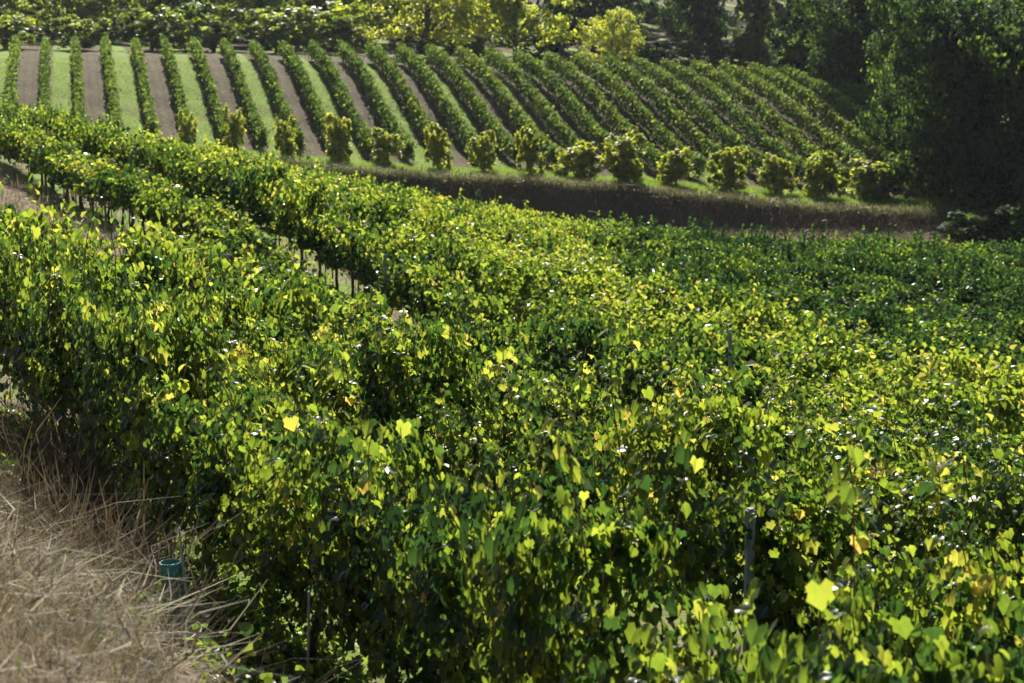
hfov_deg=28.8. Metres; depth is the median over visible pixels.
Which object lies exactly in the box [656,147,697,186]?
bush
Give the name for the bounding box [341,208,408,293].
grapevine
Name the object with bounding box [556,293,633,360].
grapevine
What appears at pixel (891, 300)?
grapevine
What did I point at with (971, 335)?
grapevine
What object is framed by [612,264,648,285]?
grapevine
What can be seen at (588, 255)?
grapevine
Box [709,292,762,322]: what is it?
grapevine
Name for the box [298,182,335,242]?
grapevine
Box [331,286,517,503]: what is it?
grapevine
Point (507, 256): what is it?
grapevine
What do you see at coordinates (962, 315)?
grapevine
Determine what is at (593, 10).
tree
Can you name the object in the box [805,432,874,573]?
grapevine
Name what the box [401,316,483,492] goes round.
grapevine
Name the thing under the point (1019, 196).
shrub
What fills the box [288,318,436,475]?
grapevine
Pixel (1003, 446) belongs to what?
grapevine
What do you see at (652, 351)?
grapevine
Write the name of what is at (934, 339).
grapevine
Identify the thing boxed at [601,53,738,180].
vine row
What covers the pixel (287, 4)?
tree
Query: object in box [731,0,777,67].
tree
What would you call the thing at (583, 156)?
bush
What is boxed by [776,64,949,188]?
vine row
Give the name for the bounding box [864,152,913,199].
shrub
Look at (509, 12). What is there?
tree
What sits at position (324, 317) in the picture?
grapevine
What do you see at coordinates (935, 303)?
grapevine
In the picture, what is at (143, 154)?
grapevine
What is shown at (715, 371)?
grapevine
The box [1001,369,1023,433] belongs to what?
grapevine
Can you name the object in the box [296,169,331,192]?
grapevine
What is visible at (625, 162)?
bush
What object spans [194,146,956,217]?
headland grass
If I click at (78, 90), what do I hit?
vine row
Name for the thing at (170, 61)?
vine row
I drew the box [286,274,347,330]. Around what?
grapevine
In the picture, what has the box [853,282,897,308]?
grapevine
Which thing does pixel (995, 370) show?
grapevine
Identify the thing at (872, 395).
grapevine
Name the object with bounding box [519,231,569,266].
grapevine
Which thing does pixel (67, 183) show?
grapevine
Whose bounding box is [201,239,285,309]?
grapevine
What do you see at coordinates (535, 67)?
vine row
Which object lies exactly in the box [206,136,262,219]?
grapevine
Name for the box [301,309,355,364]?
grapevine
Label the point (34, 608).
dry grass
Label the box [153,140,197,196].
grapevine
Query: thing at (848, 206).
bank grass
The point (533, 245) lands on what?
grapevine
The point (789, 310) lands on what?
grapevine
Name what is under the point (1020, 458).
grapevine
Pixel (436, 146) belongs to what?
bush
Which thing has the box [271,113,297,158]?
bush
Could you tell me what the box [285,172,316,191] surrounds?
grapevine
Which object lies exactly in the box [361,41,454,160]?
vine row
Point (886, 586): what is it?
grapevine
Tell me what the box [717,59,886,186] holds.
vine row
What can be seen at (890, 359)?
grapevine
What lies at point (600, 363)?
grapevine
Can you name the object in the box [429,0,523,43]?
tree
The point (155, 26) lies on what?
shrub
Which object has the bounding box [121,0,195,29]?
tree
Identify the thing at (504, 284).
grapevine
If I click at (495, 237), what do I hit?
grapevine
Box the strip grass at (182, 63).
[0,58,872,191]
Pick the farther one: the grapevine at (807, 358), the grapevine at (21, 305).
the grapevine at (807, 358)
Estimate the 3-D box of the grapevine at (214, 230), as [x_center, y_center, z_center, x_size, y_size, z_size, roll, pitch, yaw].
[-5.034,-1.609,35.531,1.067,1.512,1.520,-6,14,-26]
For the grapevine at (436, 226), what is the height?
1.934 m
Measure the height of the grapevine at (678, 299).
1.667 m
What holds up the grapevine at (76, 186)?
on the ground at (96, 100)
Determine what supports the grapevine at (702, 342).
on the ground at (96, 100)
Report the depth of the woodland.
189.56 m
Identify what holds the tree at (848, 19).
on the ground at (96, 100)
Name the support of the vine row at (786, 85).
on the ground at (96, 100)
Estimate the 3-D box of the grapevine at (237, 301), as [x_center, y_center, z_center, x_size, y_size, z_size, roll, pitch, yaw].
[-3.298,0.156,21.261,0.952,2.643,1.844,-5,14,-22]
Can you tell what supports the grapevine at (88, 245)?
on the ground at (96, 100)
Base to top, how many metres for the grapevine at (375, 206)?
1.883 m
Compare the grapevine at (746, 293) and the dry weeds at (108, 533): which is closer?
the dry weeds at (108, 533)
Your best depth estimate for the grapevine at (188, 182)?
44.18 m
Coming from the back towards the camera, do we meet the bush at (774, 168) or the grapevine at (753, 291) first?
the bush at (774, 168)
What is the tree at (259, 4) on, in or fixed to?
on the ground at (96, 100)
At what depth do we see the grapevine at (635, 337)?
30.93 m
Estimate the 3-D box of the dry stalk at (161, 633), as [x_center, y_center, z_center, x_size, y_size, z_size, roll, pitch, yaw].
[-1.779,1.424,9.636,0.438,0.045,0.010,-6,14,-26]
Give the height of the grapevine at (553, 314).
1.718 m
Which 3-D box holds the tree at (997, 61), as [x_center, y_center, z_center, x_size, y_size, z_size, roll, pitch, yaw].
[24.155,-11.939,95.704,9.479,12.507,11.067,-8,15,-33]
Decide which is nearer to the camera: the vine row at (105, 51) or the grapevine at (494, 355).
the grapevine at (494, 355)
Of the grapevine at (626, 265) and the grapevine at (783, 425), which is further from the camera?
the grapevine at (626, 265)
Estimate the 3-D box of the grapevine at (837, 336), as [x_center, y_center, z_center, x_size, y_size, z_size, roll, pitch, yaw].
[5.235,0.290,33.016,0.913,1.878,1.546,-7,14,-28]
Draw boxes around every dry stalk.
[109,631,187,639]
[142,643,148,682]
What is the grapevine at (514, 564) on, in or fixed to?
on the ground at (96, 100)
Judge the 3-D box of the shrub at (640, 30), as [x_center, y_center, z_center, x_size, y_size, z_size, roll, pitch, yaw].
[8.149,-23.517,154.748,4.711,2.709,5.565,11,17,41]
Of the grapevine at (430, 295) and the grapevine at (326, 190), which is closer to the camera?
the grapevine at (430, 295)
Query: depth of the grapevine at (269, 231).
39.12 m
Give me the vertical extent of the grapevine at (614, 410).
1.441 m
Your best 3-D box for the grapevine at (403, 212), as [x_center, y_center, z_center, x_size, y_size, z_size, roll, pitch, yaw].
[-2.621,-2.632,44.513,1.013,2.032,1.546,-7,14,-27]
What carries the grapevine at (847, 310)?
on the ground at (96, 100)
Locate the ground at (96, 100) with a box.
[0,0,1023,682]
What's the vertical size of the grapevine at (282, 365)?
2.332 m
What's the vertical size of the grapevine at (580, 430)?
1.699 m
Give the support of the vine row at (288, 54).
on the ground at (96, 100)
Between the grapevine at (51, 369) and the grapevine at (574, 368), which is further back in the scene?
the grapevine at (574, 368)
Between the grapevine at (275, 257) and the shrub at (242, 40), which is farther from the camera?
the shrub at (242, 40)
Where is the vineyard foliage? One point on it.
(917, 266)
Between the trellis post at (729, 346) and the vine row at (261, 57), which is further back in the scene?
the vine row at (261, 57)
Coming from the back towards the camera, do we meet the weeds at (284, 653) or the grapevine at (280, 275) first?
the grapevine at (280, 275)
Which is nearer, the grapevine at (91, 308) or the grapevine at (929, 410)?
the grapevine at (91, 308)
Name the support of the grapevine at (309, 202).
on the ground at (96, 100)
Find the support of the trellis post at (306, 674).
on the ground at (96, 100)
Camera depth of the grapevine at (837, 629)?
7.08 m
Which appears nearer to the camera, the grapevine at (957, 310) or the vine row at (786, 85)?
the grapevine at (957, 310)
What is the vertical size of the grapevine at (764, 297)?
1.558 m
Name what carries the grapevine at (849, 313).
on the ground at (96, 100)
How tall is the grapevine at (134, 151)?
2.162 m
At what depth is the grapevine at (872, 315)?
37.91 m
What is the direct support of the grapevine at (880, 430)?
on the ground at (96, 100)
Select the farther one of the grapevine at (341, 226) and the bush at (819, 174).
the bush at (819, 174)
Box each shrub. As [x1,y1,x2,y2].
[0,5,63,39]
[0,11,42,48]
[41,16,125,42]
[47,14,111,48]
[110,5,192,44]
[114,4,189,50]
[161,2,248,51]
[190,8,247,41]
[234,5,326,52]
[241,10,315,48]
[292,0,380,53]
[305,24,377,47]
[383,21,454,54]
[435,27,499,56]
[500,12,574,56]
[585,21,656,53]
[626,36,715,62]
[698,38,776,62]
[770,23,827,83]
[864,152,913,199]
[936,203,1016,245]
[951,173,1011,228]
[990,202,1023,246]
[1008,156,1023,218]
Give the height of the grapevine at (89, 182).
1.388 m
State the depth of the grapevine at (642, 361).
26.28 m
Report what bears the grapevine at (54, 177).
on the ground at (96, 100)
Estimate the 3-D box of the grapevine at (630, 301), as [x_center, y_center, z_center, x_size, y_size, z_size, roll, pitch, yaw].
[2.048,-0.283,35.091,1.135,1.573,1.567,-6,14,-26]
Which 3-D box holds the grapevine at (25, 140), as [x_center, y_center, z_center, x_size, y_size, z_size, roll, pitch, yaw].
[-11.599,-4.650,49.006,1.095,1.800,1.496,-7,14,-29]
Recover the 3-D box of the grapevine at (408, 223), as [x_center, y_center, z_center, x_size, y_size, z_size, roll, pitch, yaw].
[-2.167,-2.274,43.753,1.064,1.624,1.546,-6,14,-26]
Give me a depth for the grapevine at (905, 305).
44.03 m
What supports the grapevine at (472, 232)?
on the ground at (96, 100)
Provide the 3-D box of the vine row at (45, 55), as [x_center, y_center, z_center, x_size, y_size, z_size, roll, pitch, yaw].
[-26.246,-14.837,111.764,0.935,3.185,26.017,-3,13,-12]
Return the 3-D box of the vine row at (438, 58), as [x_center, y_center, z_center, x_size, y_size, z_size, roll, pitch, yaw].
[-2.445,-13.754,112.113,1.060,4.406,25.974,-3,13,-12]
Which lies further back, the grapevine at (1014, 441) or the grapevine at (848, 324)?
the grapevine at (848, 324)
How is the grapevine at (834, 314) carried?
on the ground at (96, 100)
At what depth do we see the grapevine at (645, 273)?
49.83 m
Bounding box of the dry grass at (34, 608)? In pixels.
[0,380,386,682]
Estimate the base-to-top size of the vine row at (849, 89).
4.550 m
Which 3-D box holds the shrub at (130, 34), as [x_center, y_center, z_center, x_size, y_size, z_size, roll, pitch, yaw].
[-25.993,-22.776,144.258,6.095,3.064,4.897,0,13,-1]
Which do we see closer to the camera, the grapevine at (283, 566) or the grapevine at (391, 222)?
the grapevine at (283, 566)
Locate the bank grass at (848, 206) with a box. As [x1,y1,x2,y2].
[239,151,1014,246]
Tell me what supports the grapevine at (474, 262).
on the ground at (96, 100)
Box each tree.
[0,0,104,14]
[4,0,126,28]
[39,0,142,26]
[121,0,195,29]
[136,0,272,12]
[200,0,321,33]
[265,0,352,25]
[281,0,393,32]
[316,0,423,41]
[347,0,497,55]
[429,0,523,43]
[465,0,581,60]
[541,0,651,52]
[576,7,645,62]
[651,0,745,59]
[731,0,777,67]
[741,0,840,61]
[784,0,913,81]
[788,0,903,90]
[856,0,966,154]
[884,0,1023,200]
[915,0,1023,204]
[923,1,1023,128]
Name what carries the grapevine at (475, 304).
on the ground at (96, 100)
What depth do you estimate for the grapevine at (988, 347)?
35.14 m
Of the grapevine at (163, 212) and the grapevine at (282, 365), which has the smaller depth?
the grapevine at (282, 365)
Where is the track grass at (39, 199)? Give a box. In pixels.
[0,156,412,324]
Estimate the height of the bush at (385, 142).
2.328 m
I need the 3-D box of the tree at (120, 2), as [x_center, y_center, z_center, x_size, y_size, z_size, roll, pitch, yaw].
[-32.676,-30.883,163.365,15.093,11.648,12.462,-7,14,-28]
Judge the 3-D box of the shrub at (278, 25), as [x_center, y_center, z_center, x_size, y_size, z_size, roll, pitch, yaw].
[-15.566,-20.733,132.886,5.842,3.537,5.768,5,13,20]
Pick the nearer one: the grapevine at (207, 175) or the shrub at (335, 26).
the grapevine at (207, 175)
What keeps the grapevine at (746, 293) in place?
on the ground at (96, 100)
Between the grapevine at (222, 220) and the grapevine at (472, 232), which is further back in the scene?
the grapevine at (472, 232)
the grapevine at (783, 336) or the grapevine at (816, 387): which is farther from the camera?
the grapevine at (783, 336)
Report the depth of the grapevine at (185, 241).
29.81 m
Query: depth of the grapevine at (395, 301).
33.62 m
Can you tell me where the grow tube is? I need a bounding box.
[159,528,193,658]
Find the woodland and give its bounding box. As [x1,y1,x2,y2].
[1,0,807,27]
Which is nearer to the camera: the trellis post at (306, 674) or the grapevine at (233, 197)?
the trellis post at (306, 674)
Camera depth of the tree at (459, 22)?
133.60 m
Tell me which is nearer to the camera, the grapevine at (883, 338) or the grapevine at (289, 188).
the grapevine at (883, 338)
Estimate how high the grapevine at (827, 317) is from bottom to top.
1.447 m
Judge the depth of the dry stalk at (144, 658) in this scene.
7.70 m
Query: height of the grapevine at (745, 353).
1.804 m
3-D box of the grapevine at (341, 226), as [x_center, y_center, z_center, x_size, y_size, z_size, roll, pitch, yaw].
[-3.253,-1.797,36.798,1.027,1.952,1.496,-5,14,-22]
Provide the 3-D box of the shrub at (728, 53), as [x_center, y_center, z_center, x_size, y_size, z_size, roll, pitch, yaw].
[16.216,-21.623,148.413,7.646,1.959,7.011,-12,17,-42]
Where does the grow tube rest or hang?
on the ground at (96, 100)
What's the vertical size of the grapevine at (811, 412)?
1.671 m
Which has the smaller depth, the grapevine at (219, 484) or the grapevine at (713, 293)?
the grapevine at (219, 484)
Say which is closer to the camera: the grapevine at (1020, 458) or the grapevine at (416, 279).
the grapevine at (1020, 458)
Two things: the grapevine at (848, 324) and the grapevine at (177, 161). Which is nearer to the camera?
the grapevine at (848, 324)
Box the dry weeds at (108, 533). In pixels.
[0,367,274,660]
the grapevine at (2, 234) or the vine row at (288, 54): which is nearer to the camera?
the grapevine at (2, 234)
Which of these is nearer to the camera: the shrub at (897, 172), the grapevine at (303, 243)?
the grapevine at (303, 243)
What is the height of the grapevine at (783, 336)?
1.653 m
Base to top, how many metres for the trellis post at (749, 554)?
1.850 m
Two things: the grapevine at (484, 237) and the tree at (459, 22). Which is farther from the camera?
the tree at (459, 22)
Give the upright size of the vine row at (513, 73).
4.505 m
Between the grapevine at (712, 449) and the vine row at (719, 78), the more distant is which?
the vine row at (719, 78)
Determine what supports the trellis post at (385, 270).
on the ground at (96, 100)
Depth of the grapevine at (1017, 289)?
48.97 m
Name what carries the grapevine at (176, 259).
on the ground at (96, 100)
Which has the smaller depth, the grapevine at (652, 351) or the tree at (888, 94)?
the grapevine at (652, 351)
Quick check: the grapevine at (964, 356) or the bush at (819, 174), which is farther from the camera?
the bush at (819, 174)
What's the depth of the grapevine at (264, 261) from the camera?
33.23 m
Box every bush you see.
[176,107,197,144]
[221,103,246,151]
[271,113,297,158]
[323,113,353,162]
[370,126,406,165]
[423,122,452,168]
[464,129,497,171]
[514,126,545,174]
[550,140,606,180]
[601,126,645,182]
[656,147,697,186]
[705,146,749,191]
[757,152,799,195]
[802,150,846,198]
[847,158,891,201]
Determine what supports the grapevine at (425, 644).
on the ground at (96, 100)
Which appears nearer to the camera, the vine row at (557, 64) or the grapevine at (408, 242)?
the grapevine at (408, 242)
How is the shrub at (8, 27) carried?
on the ground at (96, 100)
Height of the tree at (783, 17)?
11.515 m
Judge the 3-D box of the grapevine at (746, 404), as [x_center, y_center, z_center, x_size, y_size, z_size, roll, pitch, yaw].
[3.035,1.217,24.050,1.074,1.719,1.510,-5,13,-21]
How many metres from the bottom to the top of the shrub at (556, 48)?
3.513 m
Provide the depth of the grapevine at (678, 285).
41.82 m
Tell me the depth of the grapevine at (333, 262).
36.08 m
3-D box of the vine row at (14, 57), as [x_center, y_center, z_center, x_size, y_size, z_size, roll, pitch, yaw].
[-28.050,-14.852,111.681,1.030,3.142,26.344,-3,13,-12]
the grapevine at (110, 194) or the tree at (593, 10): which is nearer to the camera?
the grapevine at (110, 194)
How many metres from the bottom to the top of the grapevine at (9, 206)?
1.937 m
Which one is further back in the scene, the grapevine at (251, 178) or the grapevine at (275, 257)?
the grapevine at (251, 178)
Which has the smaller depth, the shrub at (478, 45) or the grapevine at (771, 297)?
the grapevine at (771, 297)
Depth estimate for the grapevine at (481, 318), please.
30.84 m
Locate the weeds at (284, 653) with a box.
[0,397,404,682]
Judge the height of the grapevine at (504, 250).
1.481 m
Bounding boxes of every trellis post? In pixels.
[228,171,231,212]
[288,591,309,682]
[383,254,387,315]
[728,329,731,386]
[742,507,755,681]
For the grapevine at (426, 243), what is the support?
on the ground at (96, 100)
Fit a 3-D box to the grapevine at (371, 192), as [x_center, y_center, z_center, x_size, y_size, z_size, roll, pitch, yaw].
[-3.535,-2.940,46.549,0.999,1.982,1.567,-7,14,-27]
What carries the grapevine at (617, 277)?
on the ground at (96, 100)
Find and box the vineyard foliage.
[0,90,1023,314]
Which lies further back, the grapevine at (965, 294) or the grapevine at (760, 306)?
the grapevine at (965, 294)
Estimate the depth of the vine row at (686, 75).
111.01 m
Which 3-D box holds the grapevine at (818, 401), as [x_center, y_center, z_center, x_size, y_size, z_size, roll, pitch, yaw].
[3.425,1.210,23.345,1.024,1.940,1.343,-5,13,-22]
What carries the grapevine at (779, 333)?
on the ground at (96, 100)
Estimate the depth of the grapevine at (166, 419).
14.23 m
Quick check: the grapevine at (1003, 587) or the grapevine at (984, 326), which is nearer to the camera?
the grapevine at (1003, 587)
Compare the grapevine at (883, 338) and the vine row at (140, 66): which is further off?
the vine row at (140, 66)
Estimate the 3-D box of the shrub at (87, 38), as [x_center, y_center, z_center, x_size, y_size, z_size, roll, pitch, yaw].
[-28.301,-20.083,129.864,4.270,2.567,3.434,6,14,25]
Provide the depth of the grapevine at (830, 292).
49.74 m
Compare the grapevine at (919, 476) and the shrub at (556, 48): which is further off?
the shrub at (556, 48)
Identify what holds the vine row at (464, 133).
on the ground at (96, 100)
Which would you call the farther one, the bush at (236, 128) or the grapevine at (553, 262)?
the bush at (236, 128)
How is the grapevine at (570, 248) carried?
on the ground at (96, 100)
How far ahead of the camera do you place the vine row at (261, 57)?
110.14 m
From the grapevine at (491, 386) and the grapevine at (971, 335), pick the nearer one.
the grapevine at (491, 386)
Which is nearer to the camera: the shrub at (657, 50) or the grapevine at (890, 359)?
the grapevine at (890, 359)
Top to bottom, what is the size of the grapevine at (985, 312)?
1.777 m
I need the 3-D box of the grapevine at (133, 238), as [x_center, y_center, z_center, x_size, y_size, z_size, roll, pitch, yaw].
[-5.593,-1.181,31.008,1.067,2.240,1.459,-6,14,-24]
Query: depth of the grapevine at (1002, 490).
12.41 m
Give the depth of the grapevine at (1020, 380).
31.19 m
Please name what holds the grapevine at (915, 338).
on the ground at (96, 100)
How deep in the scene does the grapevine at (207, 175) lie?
42.67 m
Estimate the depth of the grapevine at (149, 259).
23.85 m
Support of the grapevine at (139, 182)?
on the ground at (96, 100)
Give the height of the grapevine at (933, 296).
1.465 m
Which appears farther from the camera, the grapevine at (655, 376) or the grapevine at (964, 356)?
the grapevine at (964, 356)
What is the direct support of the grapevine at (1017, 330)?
on the ground at (96, 100)
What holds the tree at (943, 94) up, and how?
on the ground at (96, 100)
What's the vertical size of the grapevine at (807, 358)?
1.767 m
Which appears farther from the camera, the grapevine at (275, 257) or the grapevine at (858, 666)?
the grapevine at (275, 257)
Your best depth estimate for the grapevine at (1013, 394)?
26.11 m
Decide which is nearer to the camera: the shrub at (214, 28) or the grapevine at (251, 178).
the grapevine at (251, 178)
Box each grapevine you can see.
[0,177,27,239]
[0,207,41,292]
[0,214,37,255]
[0,225,83,416]
[0,258,97,425]
[6,173,79,287]
[7,119,46,180]
[14,115,65,186]
[15,195,139,454]
[21,138,64,188]
[26,190,97,271]
[28,122,75,193]
[39,144,81,202]
[44,150,95,206]
[46,206,109,276]
[51,142,106,208]
[62,261,183,507]
[64,227,136,295]
[67,158,107,211]
[70,139,129,217]
[81,164,121,224]
[84,227,245,558]
[89,207,171,310]
[94,150,145,229]
[103,164,148,229]
[109,123,150,173]
[114,121,156,170]
[114,159,167,231]
[115,324,286,595]
[116,198,184,270]
[124,121,170,177]
[124,171,173,231]
[130,182,191,237]
[136,131,176,173]
[141,203,209,304]
[146,133,190,179]
[149,184,193,247]
[151,246,258,390]
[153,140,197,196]
[163,183,214,238]
[163,206,226,300]
[163,351,341,635]
[166,147,205,199]
[173,152,210,199]
[174,188,227,239]
[174,241,246,322]
[183,163,223,201]
[189,181,247,245]
[191,316,301,439]
[194,211,261,258]
[198,141,252,218]
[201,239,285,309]
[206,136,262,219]
[207,351,415,663]
[212,219,278,290]
[213,262,301,375]
[216,154,269,225]
[220,324,317,464]
[225,229,296,285]
[233,145,287,231]
[241,235,338,349]
[243,162,295,251]
[248,239,310,288]
[256,285,377,448]
[261,175,309,262]
[262,162,302,188]
[262,250,333,308]
[267,148,333,272]
[284,312,345,351]
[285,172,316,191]
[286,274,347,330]
[288,181,349,280]
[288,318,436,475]
[289,415,489,682]
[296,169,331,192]
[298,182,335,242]
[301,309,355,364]
[303,199,367,290]
[306,170,360,216]
[310,287,368,339]
[317,282,396,336]
[318,198,385,297]
[325,452,600,682]
[327,184,370,222]
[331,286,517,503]
[331,302,402,337]
[339,173,382,208]
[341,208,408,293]
[342,183,401,237]
[348,241,422,322]
[354,305,416,396]
[356,181,408,216]
[366,179,419,227]
[368,204,421,251]
[371,238,447,324]
[387,214,436,265]
[393,246,467,333]
[393,375,546,531]
[395,200,441,231]
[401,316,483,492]
[407,192,461,254]
[408,271,481,328]
[409,403,703,682]
[411,219,462,290]
[417,338,525,480]
[427,220,489,299]
[431,225,476,255]
[435,371,591,535]
[439,263,511,339]
[448,208,500,249]
[449,298,523,365]
[453,224,506,259]
[455,242,507,314]
[467,326,577,436]
[476,219,504,248]
[476,242,546,321]
[477,231,521,255]
[477,243,529,276]
[478,345,496,382]
[480,296,546,367]
[494,351,648,521]
[499,349,695,629]
[502,225,546,257]
[502,243,552,297]
[503,235,539,263]
[505,276,573,334]
[506,248,555,267]
[506,334,581,384]
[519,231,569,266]
[525,289,605,386]
[527,252,580,304]
[528,283,602,332]
[530,245,585,282]
[530,580,798,682]
[533,361,600,410]
[538,343,613,388]
[546,249,615,317]
[551,237,596,266]
[552,410,637,517]
[553,244,613,297]
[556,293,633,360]
[570,245,613,268]
[571,285,628,320]
[577,258,633,310]
[581,341,677,409]
[583,312,790,664]
[584,404,636,424]
[593,244,640,282]
[594,308,665,368]
[595,257,634,289]
[596,278,672,344]
[607,278,660,320]
[609,315,706,408]
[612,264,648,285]
[612,267,647,292]
[628,336,723,526]
[629,257,682,323]
[629,261,686,311]
[634,263,672,280]
[634,305,692,348]
[636,340,705,363]
[646,340,738,408]
[654,303,750,384]
[655,274,719,331]
[656,372,841,534]
[659,266,716,309]
[661,304,722,361]
[662,252,704,287]
[664,445,1023,682]
[672,361,756,422]
[674,406,899,682]
[678,320,782,408]
[684,259,742,312]
[696,298,745,339]
[701,310,770,355]
[706,324,787,397]
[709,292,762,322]
[717,272,787,358]
[717,283,757,303]
[721,374,806,417]
[727,322,798,391]
[736,337,828,408]
[739,283,765,301]
[744,287,787,319]
[746,281,783,301]
[746,295,794,332]
[750,309,820,364]
[750,352,840,446]
[754,370,944,579]
[762,316,845,397]
[771,270,817,306]
[775,297,845,340]
[776,281,825,317]
[782,305,807,325]
[786,305,861,361]
[788,384,920,464]
[793,367,876,416]
[797,287,844,318]
[798,308,838,330]
[805,421,1009,614]
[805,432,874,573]
[806,444,1023,681]
[807,326,889,397]
[808,302,841,323]
[809,320,870,341]
[816,275,843,310]
[819,621,1009,682]
[823,376,950,465]
[825,379,918,429]
[827,318,903,396]
[828,293,851,316]
[829,274,873,311]
[829,302,883,335]
[837,292,891,344]
[839,433,933,504]
[840,331,895,398]
[849,279,900,313]
[850,340,937,413]
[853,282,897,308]
[853,286,917,343]
[863,495,1023,682]
[867,342,922,383]
[869,311,949,367]
[877,349,987,441]
[881,305,921,329]
[883,302,920,319]
[883,307,961,363]
[889,389,985,476]
[891,354,985,432]
[894,288,930,314]
[897,295,956,326]
[905,313,946,335]
[905,417,1001,506]
[913,290,957,316]
[913,411,1021,498]
[915,337,971,363]
[918,281,968,309]
[919,316,1001,386]
[924,391,1023,600]
[925,307,982,348]
[925,323,984,360]
[937,398,1023,464]
[940,302,992,331]
[943,262,997,315]
[943,295,991,326]
[946,366,1023,441]
[947,335,1023,418]
[957,324,1022,365]
[967,289,1018,324]
[968,302,1023,346]
[969,334,1023,381]
[975,281,1021,314]
[975,324,1023,359]
[985,436,1023,502]
[994,388,1023,456]
[995,306,1023,353]
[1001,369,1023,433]
[1003,274,1023,312]
[1003,279,1023,305]
[1006,310,1023,322]
[1006,444,1023,464]
[1007,339,1023,360]
[1009,362,1023,394]
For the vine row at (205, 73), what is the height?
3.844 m
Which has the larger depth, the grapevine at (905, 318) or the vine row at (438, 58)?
the vine row at (438, 58)
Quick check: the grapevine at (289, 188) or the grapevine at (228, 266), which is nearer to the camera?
the grapevine at (228, 266)
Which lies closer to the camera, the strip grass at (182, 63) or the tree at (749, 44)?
the strip grass at (182, 63)
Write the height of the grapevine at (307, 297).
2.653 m
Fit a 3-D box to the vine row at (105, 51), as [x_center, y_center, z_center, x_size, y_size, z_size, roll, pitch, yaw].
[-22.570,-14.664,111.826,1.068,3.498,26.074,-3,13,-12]
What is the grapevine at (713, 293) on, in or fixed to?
on the ground at (96, 100)
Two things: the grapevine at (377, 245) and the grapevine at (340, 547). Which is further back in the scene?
the grapevine at (377, 245)
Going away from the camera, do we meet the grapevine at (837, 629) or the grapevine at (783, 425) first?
the grapevine at (837, 629)
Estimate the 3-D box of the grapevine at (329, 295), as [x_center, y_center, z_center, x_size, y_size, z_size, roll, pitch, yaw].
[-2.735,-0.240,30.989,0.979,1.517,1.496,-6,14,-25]
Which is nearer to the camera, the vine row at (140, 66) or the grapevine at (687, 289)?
the grapevine at (687, 289)
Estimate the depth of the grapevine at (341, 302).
30.10 m
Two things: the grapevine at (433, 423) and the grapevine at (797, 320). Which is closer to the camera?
the grapevine at (433, 423)
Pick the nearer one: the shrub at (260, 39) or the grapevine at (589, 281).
the grapevine at (589, 281)
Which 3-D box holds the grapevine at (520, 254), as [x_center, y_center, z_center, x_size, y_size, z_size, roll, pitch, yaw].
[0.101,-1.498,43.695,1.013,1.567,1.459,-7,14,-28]
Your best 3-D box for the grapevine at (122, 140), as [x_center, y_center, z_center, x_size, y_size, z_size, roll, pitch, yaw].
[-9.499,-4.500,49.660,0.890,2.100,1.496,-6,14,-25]
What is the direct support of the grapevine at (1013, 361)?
on the ground at (96, 100)
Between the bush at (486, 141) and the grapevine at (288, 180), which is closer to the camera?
the grapevine at (288, 180)
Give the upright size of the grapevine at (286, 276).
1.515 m
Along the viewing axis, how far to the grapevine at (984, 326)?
41.10 m
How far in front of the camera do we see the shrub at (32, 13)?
149.31 m
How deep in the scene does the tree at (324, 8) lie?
147.14 m
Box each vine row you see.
[2,35,25,105]
[36,35,52,109]
[67,36,88,123]
[98,36,125,131]
[129,36,163,134]
[159,35,193,126]
[187,36,229,144]
[216,37,270,148]
[247,39,310,152]
[277,40,329,147]
[305,39,375,157]
[333,39,419,161]
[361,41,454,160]
[393,41,480,159]
[422,44,518,164]
[454,45,560,166]
[480,47,595,166]
[511,46,615,164]
[541,48,666,174]
[570,51,706,178]
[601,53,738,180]
[630,56,779,178]
[658,57,812,183]
[687,58,850,189]
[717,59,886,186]
[747,61,925,192]
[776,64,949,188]
[803,66,910,134]
[855,77,1017,192]
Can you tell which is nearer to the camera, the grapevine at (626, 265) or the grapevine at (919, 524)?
the grapevine at (919, 524)
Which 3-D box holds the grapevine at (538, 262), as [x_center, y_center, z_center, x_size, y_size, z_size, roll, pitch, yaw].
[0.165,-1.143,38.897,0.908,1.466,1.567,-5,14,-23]
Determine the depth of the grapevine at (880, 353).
32.21 m
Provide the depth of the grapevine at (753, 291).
45.94 m
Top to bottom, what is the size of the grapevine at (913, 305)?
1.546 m
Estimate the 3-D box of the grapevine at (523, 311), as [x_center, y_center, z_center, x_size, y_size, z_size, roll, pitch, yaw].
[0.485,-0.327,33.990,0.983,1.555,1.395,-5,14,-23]
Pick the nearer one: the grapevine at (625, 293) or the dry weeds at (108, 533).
the dry weeds at (108, 533)
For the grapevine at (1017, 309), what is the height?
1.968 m
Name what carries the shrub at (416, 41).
on the ground at (96, 100)
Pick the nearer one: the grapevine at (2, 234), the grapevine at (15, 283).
the grapevine at (15, 283)
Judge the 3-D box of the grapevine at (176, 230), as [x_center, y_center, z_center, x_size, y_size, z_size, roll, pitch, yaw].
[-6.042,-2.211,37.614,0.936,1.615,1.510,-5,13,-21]
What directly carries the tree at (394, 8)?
on the ground at (96, 100)
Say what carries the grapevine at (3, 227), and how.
on the ground at (96, 100)
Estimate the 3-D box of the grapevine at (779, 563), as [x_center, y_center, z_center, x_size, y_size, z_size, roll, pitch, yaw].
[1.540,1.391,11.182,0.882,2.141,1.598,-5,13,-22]
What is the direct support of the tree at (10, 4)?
on the ground at (96, 100)
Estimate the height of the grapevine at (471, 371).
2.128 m
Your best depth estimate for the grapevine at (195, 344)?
15.10 m
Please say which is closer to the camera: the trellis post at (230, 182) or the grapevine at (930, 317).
the trellis post at (230, 182)
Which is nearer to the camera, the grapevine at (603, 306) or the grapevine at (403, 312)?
the grapevine at (403, 312)
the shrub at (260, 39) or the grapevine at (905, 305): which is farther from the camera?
the shrub at (260, 39)
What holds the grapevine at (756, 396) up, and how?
on the ground at (96, 100)

